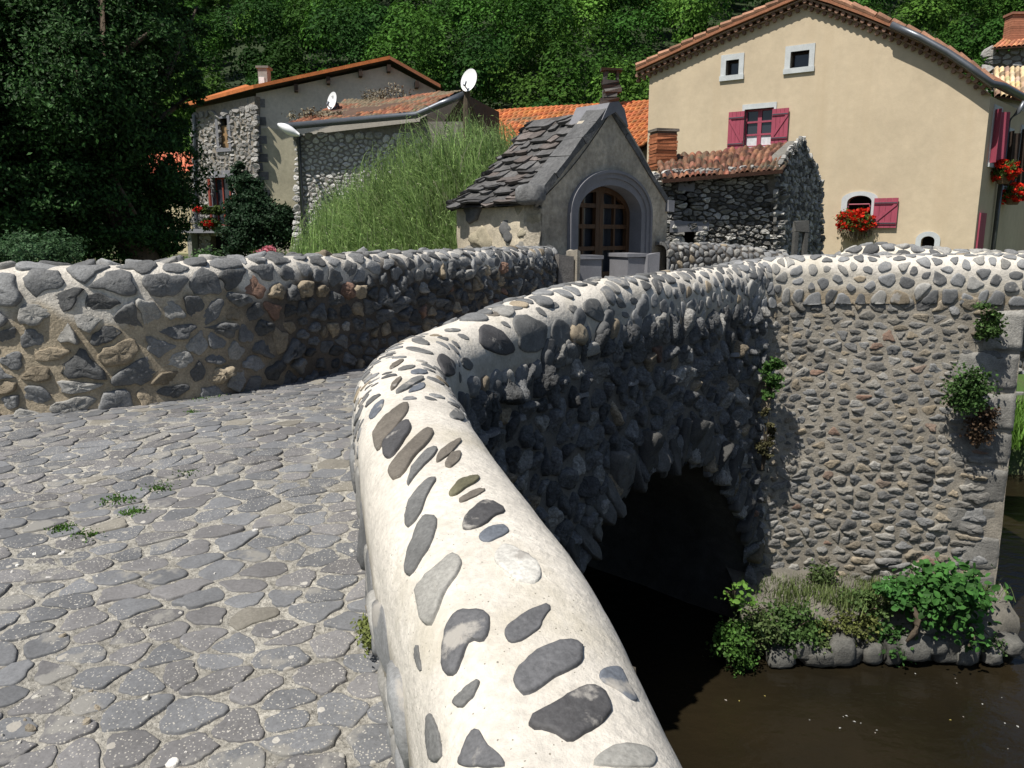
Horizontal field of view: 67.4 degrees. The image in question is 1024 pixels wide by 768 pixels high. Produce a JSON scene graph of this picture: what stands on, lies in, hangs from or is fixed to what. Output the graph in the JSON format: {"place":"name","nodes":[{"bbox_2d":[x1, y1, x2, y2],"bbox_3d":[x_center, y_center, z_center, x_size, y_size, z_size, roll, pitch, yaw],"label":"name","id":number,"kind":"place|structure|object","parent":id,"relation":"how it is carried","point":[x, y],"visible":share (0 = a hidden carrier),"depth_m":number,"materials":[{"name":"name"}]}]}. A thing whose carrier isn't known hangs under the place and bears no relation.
{"place":"outdoors","nodes":[
{"label":"outdoors","id":0,"kind":"place"},
{"bbox_2d":[0,346,1023,767],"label":"road","id":1,"kind":"structure","parent":0,"point":[210,612],"depth_m":2.59,"materials":[{"name":"grey stone"}]},
{"bbox_2d":[44,388,259,542],"bbox_3d":[-1.450,0.287,4.063,0.983,0.141,2.426,-1,11,-7],"label":"moss","id":2,"kind":"object","parent":1,"relation":"on","point":[63,527],"visible":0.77,"depth_m":3.16,"materials":[{"name":"green plant"}]},
{"bbox_2d":[350,612,371,657],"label":"weed clump","id":3,"kind":"object","parent":1,"relation":"on","point":[363,624],"visible":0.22,"depth_m":2.25,"materials":[{"name":"green plant"}]},
{"bbox_2d":[37,250,1023,520],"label":"ground","id":4,"kind":"structure","parent":0,"point":[1017,462],"depth_m":11.94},
{"bbox_2d":[0,227,90,264],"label":"laurel bush","id":5,"kind":"object","parent":4,"relation":"on","point":[15,249],"visible":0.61,"depth_m":7.31,"materials":[{"name":"green plant"}]},
{"bbox_2d":[0,0,219,263],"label":"broadleaf tree","id":6,"kind":"object","parent":4,"relation":"on","point":[87,125],"visible":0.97,"depth_m":9.80,"materials":[{"name":"green plant"}]},
{"bbox_2d":[149,152,194,253],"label":"cream cottage","id":7,"kind":"structure","parent":4,"relation":"on","point":[183,159],"depth_m":35.46,"materials":[{"name":"paint"}]},
{"bbox_2d":[183,244,223,259],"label":"garden bush","id":8,"kind":"object","parent":4,"relation":"on","point":[215,253],"visible":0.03,"depth_m":16.60,"materials":[{"name":"green plant"}]},
{"bbox_2d":[210,160,297,256],"bbox_3d":[-8.745,-5.869,26.857,3.159,3.992,2.833,0,11,0],"label":"climbing shrub","id":9,"kind":"object","parent":4,"relation":"on","point":[255,217],"visible":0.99,"depth_m":26.43,"materials":[{"name":"green plant"}]},
{"bbox_2d":[247,244,287,255],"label":"pink flowers","id":10,"kind":"object","parent":4,"relation":"on","point":[266,248],"visible":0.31,"depth_m":23.54,"materials":[{"name":"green plant"}]},
{"bbox_2d":[176,56,442,257],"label":"grey gable house","id":11,"kind":"structure","parent":4,"relation":"on","point":[238,123],"depth_m":30.22,"materials":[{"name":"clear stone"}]},
{"bbox_2d":[196,204,224,231],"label":"balcony plant","id":12,"kind":"object","parent":11,"relation":"attached to","point":[216,210],"visible":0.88,"depth_m":28.23,"materials":[{"name":"green plant"}]},
{"bbox_2d":[200,220,213,228],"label":"balcony flowers","id":13,"kind":"object","parent":12,"relation":"attached to","point":[207,224],"visible":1,"depth_m":28.13,"materials":[{"name":"red plant"}]},
{"bbox_2d":[209,170,234,219],"bbox_3d":[-11.573,-7.475,30.982,1.429,2.174,0.300,6,12,27],"label":"window frame","id":14,"kind":"structure","parent":11,"relation":"in","point":[225,171],"depth_m":30.96,"materials":[{"name":"grey stone"}]},
{"bbox_2d":[215,115,231,151],"bbox_3d":[-11.338,-9.885,30.387,0.848,1.360,0.300,6,12,27],"label":"window frame","id":15,"kind":"structure","parent":11,"relation":"in","point":[227,117],"depth_m":30.34,"materials":[{"name":"grey stone"}]},
{"bbox_2d":[215,178,231,225],"bbox_3d":[-11.517,-7.378,31.108,1.289,1.994,0.063,6,12,27],"label":"window","id":16,"kind":"structure","parent":11,"relation":"in","point":[222,187],"depth_m":31.18,"materials":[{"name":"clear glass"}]},
{"bbox_2d":[281,82,498,248],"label":"mossy roofed house","id":17,"kind":"structure","parent":4,"relation":"on","point":[322,158],"depth_m":23.47,"materials":[{"name":"stone"}]},
{"bbox_2d":[277,123,299,145],"bbox_3d":[-6.534,-7.423,22.874,0.620,0.574,1.139,0,11,0],"label":"street lamp","id":18,"kind":"object","parent":17,"relation":"attached to","point":[288,129],"visible":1,"depth_m":22.38,"materials":[{"name":"metal"}]},
{"bbox_2d":[326,92,339,109],"bbox_3d":[-6.117,-9.592,26.142,0.427,0.682,0.427,0,11,0],"label":"satellite dish","id":19,"kind":"object","parent":17,"relation":"attached to","point":[331,102],"visible":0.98,"depth_m":26.15,"materials":[{"name":"metal"}]},
{"bbox_2d":[278,99,515,254],"bbox_3d":[-1.657,-2.933,14.877,7.114,5.015,4.622,0,11,0],"label":"feathery bush","id":20,"kind":"object","parent":4,"relation":"on","point":[405,208],"visible":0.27,"depth_m":13.93,"materials":[{"name":"green plant"}]},
{"bbox_2d":[463,90,470,154],"bbox_3d":[-1.290,-5.817,22.506,0.294,5.531,0.294,0,11,0],"label":"utility pole","id":21,"kind":"object","parent":4,"relation":"on","point":[466,104],"visible":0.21,"depth_m":22.00,"materials":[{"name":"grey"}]},
{"bbox_2d":[461,69,476,91],"bbox_3d":[-1.203,-8.599,21.726,0.444,0.632,0.444,-2,11,-11],"label":"satellite dish","id":22,"kind":"object","parent":21,"relation":"attached to","point":[468,79],"visible":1,"depth_m":21.75,"materials":[{"name":"metal"}]},
{"bbox_2d":[0,245,1023,767],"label":"stone bridge","id":23,"kind":"structure","parent":4,"relation":"on","point":[496,641],"depth_m":5.21,"materials":[{"name":"grey stone"}]},
{"bbox_2d":[554,249,580,284],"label":"end pier","id":24,"kind":"structure","parent":23,"relation":"attached to","point":[568,267],"depth_m":9.81,"materials":[{"name":"grey stone"}]},
{"bbox_2d":[702,615,759,677],"bbox_3d":[1.897,2.277,6.575,0.492,0.597,0.484,0,11,0],"label":"leaved shrub","id":25,"kind":"object","parent":23,"relation":"on","point":[728,641],"visible":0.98,"depth_m":6.50,"materials":[{"name":"green plant"}]},
{"bbox_2d":[714,580,759,610],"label":"leafy twig","id":26,"kind":"object","parent":23,"relation":"on","point":[734,598],"visible":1,"depth_m":6.42,"materials":[{"name":"green plant"}]},
{"bbox_2d":[727,591,802,658],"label":"ledge herbs","id":27,"kind":"object","parent":23,"relation":"on","point":[755,618],"visible":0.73,"depth_m":6.62,"materials":[{"name":"green plant"}]},
{"bbox_2d":[754,407,775,469],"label":"wall plant","id":28,"kind":"object","parent":23,"relation":"attached to","point":[761,447],"depth_m":6.84,"materials":[{"name":"green plant"}]},
{"bbox_2d":[758,356,785,400],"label":"wall plant","id":29,"kind":"object","parent":23,"relation":"attached to","point":[771,381],"depth_m":6.71,"materials":[{"name":"green plant"}]},
{"bbox_2d":[756,596,835,658],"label":"ledge herbs","id":30,"kind":"object","parent":23,"relation":"on","point":[798,633],"visible":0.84,"depth_m":6.61,"materials":[{"name":"green plant"}]},
{"bbox_2d":[797,558,842,593],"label":"ledge herbs","id":31,"kind":"object","parent":23,"relation":"on","point":[818,573],"visible":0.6,"depth_m":7.06,"materials":[{"name":"green plant"}]},
{"bbox_2d":[810,628,833,654],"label":"ledge herbs","id":32,"kind":"object","parent":23,"relation":"on","point":[827,642],"visible":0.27,"depth_m":6.61,"materials":[{"name":"green plant"}]},
{"bbox_2d":[815,608,885,646],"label":"ledge herbs","id":33,"kind":"object","parent":23,"relation":"on","point":[860,627],"visible":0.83,"depth_m":6.66,"materials":[{"name":"green plant"}]},
{"bbox_2d":[831,585,900,621],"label":"ledge herbs","id":34,"kind":"object","parent":23,"relation":"on","point":[859,594],"visible":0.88,"depth_m":6.74,"materials":[{"name":"green plant"}]},
{"bbox_2d":[737,569,1015,624],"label":"ledge grass","id":35,"kind":"structure","parent":23,"relation":"on","point":[807,592],"depth_m":6.91,"materials":[{"name":"green plant"}]},
{"bbox_2d":[868,610,917,666],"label":"ledge herbs","id":36,"kind":"object","parent":23,"relation":"on","point":[895,632],"visible":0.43,"depth_m":6.62,"materials":[{"name":"green plant"}]},
{"bbox_2d":[870,572,917,610],"bbox_3d":[3.312,1.797,6.638,0.374,0.259,0.416,0,11,0],"label":"broad leaved bush","id":37,"kind":"object","parent":23,"relation":"on","point":[896,592],"visible":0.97,"depth_m":6.54,"materials":[{"name":"green plant"}]},
{"bbox_2d":[905,607,935,642],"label":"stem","id":38,"kind":"object","parent":23,"relation":"on","point":[914,632],"visible":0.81,"depth_m":6.50,"materials":[{"name":"brown wood"}]},
{"bbox_2d":[890,551,1012,652],"bbox_3d":[3.801,1.891,6.583,1.040,0.780,0.854,0,11,0],"label":"broad leaved bush","id":39,"kind":"object","parent":23,"relation":"on","point":[939,589],"visible":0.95,"depth_m":6.48,"materials":[{"name":"green plant"}]},
{"bbox_2d":[940,360,1000,418],"bbox_3d":[3.957,0.048,6.606,0.532,0.492,0.371,0,11,0],"label":"wall plant","id":40,"kind":"object","parent":23,"relation":"attached to","point":[968,386],"depth_m":6.58,"materials":[{"name":"green plant"}]},
{"bbox_2d":[967,623,988,646],"bbox_3d":[3.962,2.159,6.557,0.213,0.233,0.089,0,11,0],"label":"driftwood","id":41,"kind":"object","parent":23,"relation":"on","point":[974,629],"visible":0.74,"depth_m":6.54,"materials":[{"name":"brown wood"}]},
{"bbox_2d":[959,405,1001,448],"bbox_3d":[4.093,0.373,6.696,0.345,0.420,0.258,-6,12,-26],"label":"wall plant","id":42,"kind":"object","parent":23,"relation":"attached to","point":[977,436],"depth_m":6.68,"materials":[{"name":"brown plant"}]},
{"bbox_2d":[971,300,1009,342],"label":"wall plant","id":43,"kind":"object","parent":23,"relation":"attached to","point":[989,321],"depth_m":6.50,"materials":[{"name":"green plant"}]},
{"bbox_2d":[980,636,1009,657],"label":"ledge herbs","id":44,"kind":"object","parent":23,"relation":"on","point":[991,646],"visible":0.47,"depth_m":6.59,"materials":[{"name":"green plant"}]},
{"bbox_2d":[446,101,674,277],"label":"chapel","id":45,"kind":"structure","parent":4,"relation":"on","point":[584,180],"depth_m":11.12,"materials":[{"name":"stone"}]},
{"bbox_2d":[578,187,629,277],"bbox_3d":[1.264,-2.031,11.514,1.442,1.794,0.110,-10,15,-43],"label":"door","id":46,"kind":"structure","parent":45,"relation":"in","point":[604,215],"depth_m":11.53,"materials":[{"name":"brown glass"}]},
{"bbox_2d":[475,67,648,160],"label":"orange roofed house","id":47,"kind":"structure","parent":4,"relation":"on","point":[636,112],"depth_m":29.11,"materials":[{"name":"tile"}]},
{"bbox_2d":[579,255,603,280],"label":"stone slab","id":48,"kind":"structure","parent":4,"relation":"on","point":[590,266],"depth_m":10.20,"materials":[{"name":"grey stone"}]},
{"bbox_2d":[608,253,648,276],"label":"stone slab","id":49,"kind":"structure","parent":4,"relation":"on","point":[623,264],"depth_m":10.81,"materials":[{"name":"grey stone"}]},
{"bbox_2d":[644,252,659,272],"bbox_3d":[1.944,-1.333,10.935,0.205,1.072,0.217,-3,11,-17],"label":"stone post","id":50,"kind":"object","parent":4,"relation":"on","point":[652,260],"visible":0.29,"depth_m":10.77,"materials":[{"name":"grey stone"}]},
{"bbox_2d":[655,240,788,270],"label":"stone wall","id":51,"kind":"structure","parent":4,"relation":"on","point":[679,255],"depth_m":12.22,"materials":[{"name":"grey stone"}]},
{"bbox_2d":[791,220,808,254],"bbox_3d":[5.396,-2.288,14.490,0.293,1.562,0.142,-2,11,-10],"label":"gate post","id":52,"kind":"object","parent":4,"relation":"on","point":[800,226],"visible":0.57,"depth_m":14.35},
{"bbox_2d":[635,0,1023,253],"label":"yellow house","id":53,"kind":"structure","parent":4,"relation":"on","point":[911,133],"depth_m":20.70,"materials":[{"name":"paint"}]},
{"bbox_2d":[719,53,744,81],"bbox_3d":[6.415,-9.171,22.276,0.707,0.717,0.280,7,13,32],"label":"window frame","id":54,"kind":"structure","parent":53,"relation":"in","point":[738,56],"depth_m":22.18,"materials":[{"name":"white stone"}]},
{"bbox_2d":[728,61,738,74],"bbox_3d":[6.500,-9.184,22.397,0.477,0.517,0.063,7,13,32],"label":"window","id":55,"kind":"structure","parent":53,"relation":"in","point":[733,67],"depth_m":22.42,"materials":[{"name":"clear glass"}]},
{"bbox_2d":[744,108,773,146],"bbox_3d":[7.154,-7.390,22.192,0.929,1.154,0.063,7,13,32],"label":"window","id":56,"kind":"structure","parent":53,"relation":"in","point":[758,122],"depth_m":22.20,"materials":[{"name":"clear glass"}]},
{"bbox_2d":[742,102,776,147],"bbox_3d":[7.127,-7.426,22.143,1.009,1.244,0.280,7,13,32],"label":"window frame","id":57,"kind":"structure","parent":53,"relation":"in","point":[745,107],"depth_m":21.98,"materials":[{"name":"white stone"}]},
{"bbox_2d":[783,43,815,74],"bbox_3d":[7.986,-8.988,21.272,0.827,0.731,0.280,7,13,32],"label":"window frame","id":58,"kind":"structure","parent":53,"relation":"in","point":[811,46],"depth_m":21.17,"materials":[{"name":"white stone"}]},
{"bbox_2d":[792,52,808,67],"bbox_3d":[8.071,-9.001,21.393,0.597,0.531,0.063,7,13,32],"label":"window","id":59,"kind":"structure","parent":53,"relation":"in","point":[801,59],"depth_m":21.41,"materials":[{"name":"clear glass"}]},
{"bbox_2d":[833,205,878,243],"bbox_3d":[9.344,-4.310,20.860,1.323,1.080,1.072,0,11,0],"label":"flower basket","id":60,"kind":"object","parent":53,"relation":"attached to","point":[854,226],"visible":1,"depth_m":20.71,"materials":[{"name":"red plant"}]},
{"bbox_2d":[841,191,877,221],"bbox_3d":[9.517,-4.804,21.042,0.915,0.914,0.190,7,13,32],"label":"window frame","id":61,"kind":"structure","parent":53,"relation":"in","point":[872,196],"depth_m":20.92,"materials":[{"name":"white stone"}]},
{"bbox_2d":[849,196,871,217],"bbox_3d":[9.659,-4.792,21.266,0.715,0.904,0.030,7,13,32],"label":"window","id":62,"kind":"structure","parent":53,"relation":"in","point":[860,199],"depth_m":21.22,"materials":[{"name":"black glass"}]},
{"bbox_2d":[915,232,939,246],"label":"window frame","id":63,"kind":"structure","parent":53,"relation":"in","point":[936,237],"depth_m":20.17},
{"bbox_2d":[922,236,934,245],"bbox_3d":[11.124,-3.688,20.511,0.416,0.613,0.030,7,13,32],"label":"window","id":64,"kind":"structure","parent":53,"relation":"in","point":[927,241],"depth_m":20.48,"materials":[{"name":"black glass"}]},
{"bbox_2d":[976,213,986,248],"bbox_3d":[12.155,-3.477,19.986,0.040,1.900,0.550,11,15,43],"label":"door","id":65,"kind":"structure","parent":53,"relation":"in","point":[982,216],"depth_m":19.82,"materials":[{"name":"red wood"}]},
{"bbox_2d":[987,104,1002,167],"bbox_3d":[12.338,-6.351,19.781,0.275,1.520,0.840,11,15,43],"label":"window frame","id":66,"kind":"structure","parent":53,"relation":"in","point":[991,165],"depth_m":19.48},
{"bbox_2d":[990,158,1023,183],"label":"flower basket","id":67,"kind":"object","parent":53,"relation":"attached to","point":[1009,171],"visible":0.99,"depth_m":19.73,"materials":[{"name":"red plant"}]},
{"bbox_2d":[1002,181,1023,204],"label":"flower basket","id":68,"kind":"object","parent":53,"relation":"attached to","point":[1009,197],"visible":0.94,"depth_m":20.71,"materials":[{"name":"red plant"}]},
{"bbox_2d":[1016,124,1023,179],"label":"window frame","id":69,"kind":"structure","parent":53,"relation":"in","point":[1022,126],"depth_m":21.53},
{"bbox_2d":[835,242,1023,254],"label":"stone wall","id":70,"kind":"structure","parent":4,"relation":"on","point":[885,248],"depth_m":8.85,"materials":[{"name":"grey stone"}]},
{"bbox_2d":[993,66,1023,111],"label":"tiled roof house","id":71,"kind":"structure","parent":4,"relation":"on","point":[1013,76],"depth_m":30.74,"materials":[{"name":"tile"}]},
{"bbox_2d":[1011,391,1023,449],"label":"bank grass","id":72,"kind":"structure","parent":4,"relation":"on","point":[1017,433],"depth_m":11.64,"materials":[{"name":"green plant"}]},
{"bbox_2d":[1018,361,1023,373],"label":"bank wall","id":73,"kind":"structure","parent":4,"relation":"on","point":[1021,367],"depth_m":13.88,"materials":[{"name":"grey stone"}]},
{"bbox_2d":[90,0,990,249],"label":"hill","id":74,"kind":"structure","parent":0,"point":[668,37],"depth_m":65.42,"materials":[{"name":"green plant"}]},
{"bbox_2d":[2,0,1023,151],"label":"hillside forest","id":75,"kind":"object","parent":74,"relation":"on","point":[369,26],"visible":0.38,"depth_m":51.23,"materials":[{"name":"green plant"}]},
{"bbox_2d":[980,12,1023,92],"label":"brick topped house","id":76,"kind":"structure","parent":74,"relation":"on","point":[1012,40],"depth_m":41.91,"materials":[{"name":"tile"}]},
{"bbox_2d":[648,128,825,254],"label":"stone shed","id":77,"kind":"structure","parent":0,"point":[761,196],"depth_m":15.18,"materials":[{"name":"stone"}]},
{"bbox_2d":[682,232,691,242],"bbox_3d":[3.436,-2.821,15.457,0.463,0.565,0.030,-2,11,-8],"label":"window","id":78,"kind":"structure","parent":77,"relation":"in","point":[687,236],"depth_m":15.43,"materials":[{"name":"black"}]},
{"bbox_2d":[669,221,708,242],"bbox_3d":[3.460,-2.858,15.090,0.828,0.686,0.198,-2,11,-8],"label":"window frame","id":79,"kind":"structure","parent":77,"relation":"in","point":[682,226],"depth_m":14.97,"materials":[{"name":"grey stone"}]},
{"bbox_2d":[583,475,1023,767],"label":"river","id":80,"kind":"structure","parent":0,"point":[905,713],"depth_m":6.14,"materials":[{"name":"liquid"}]}
]}

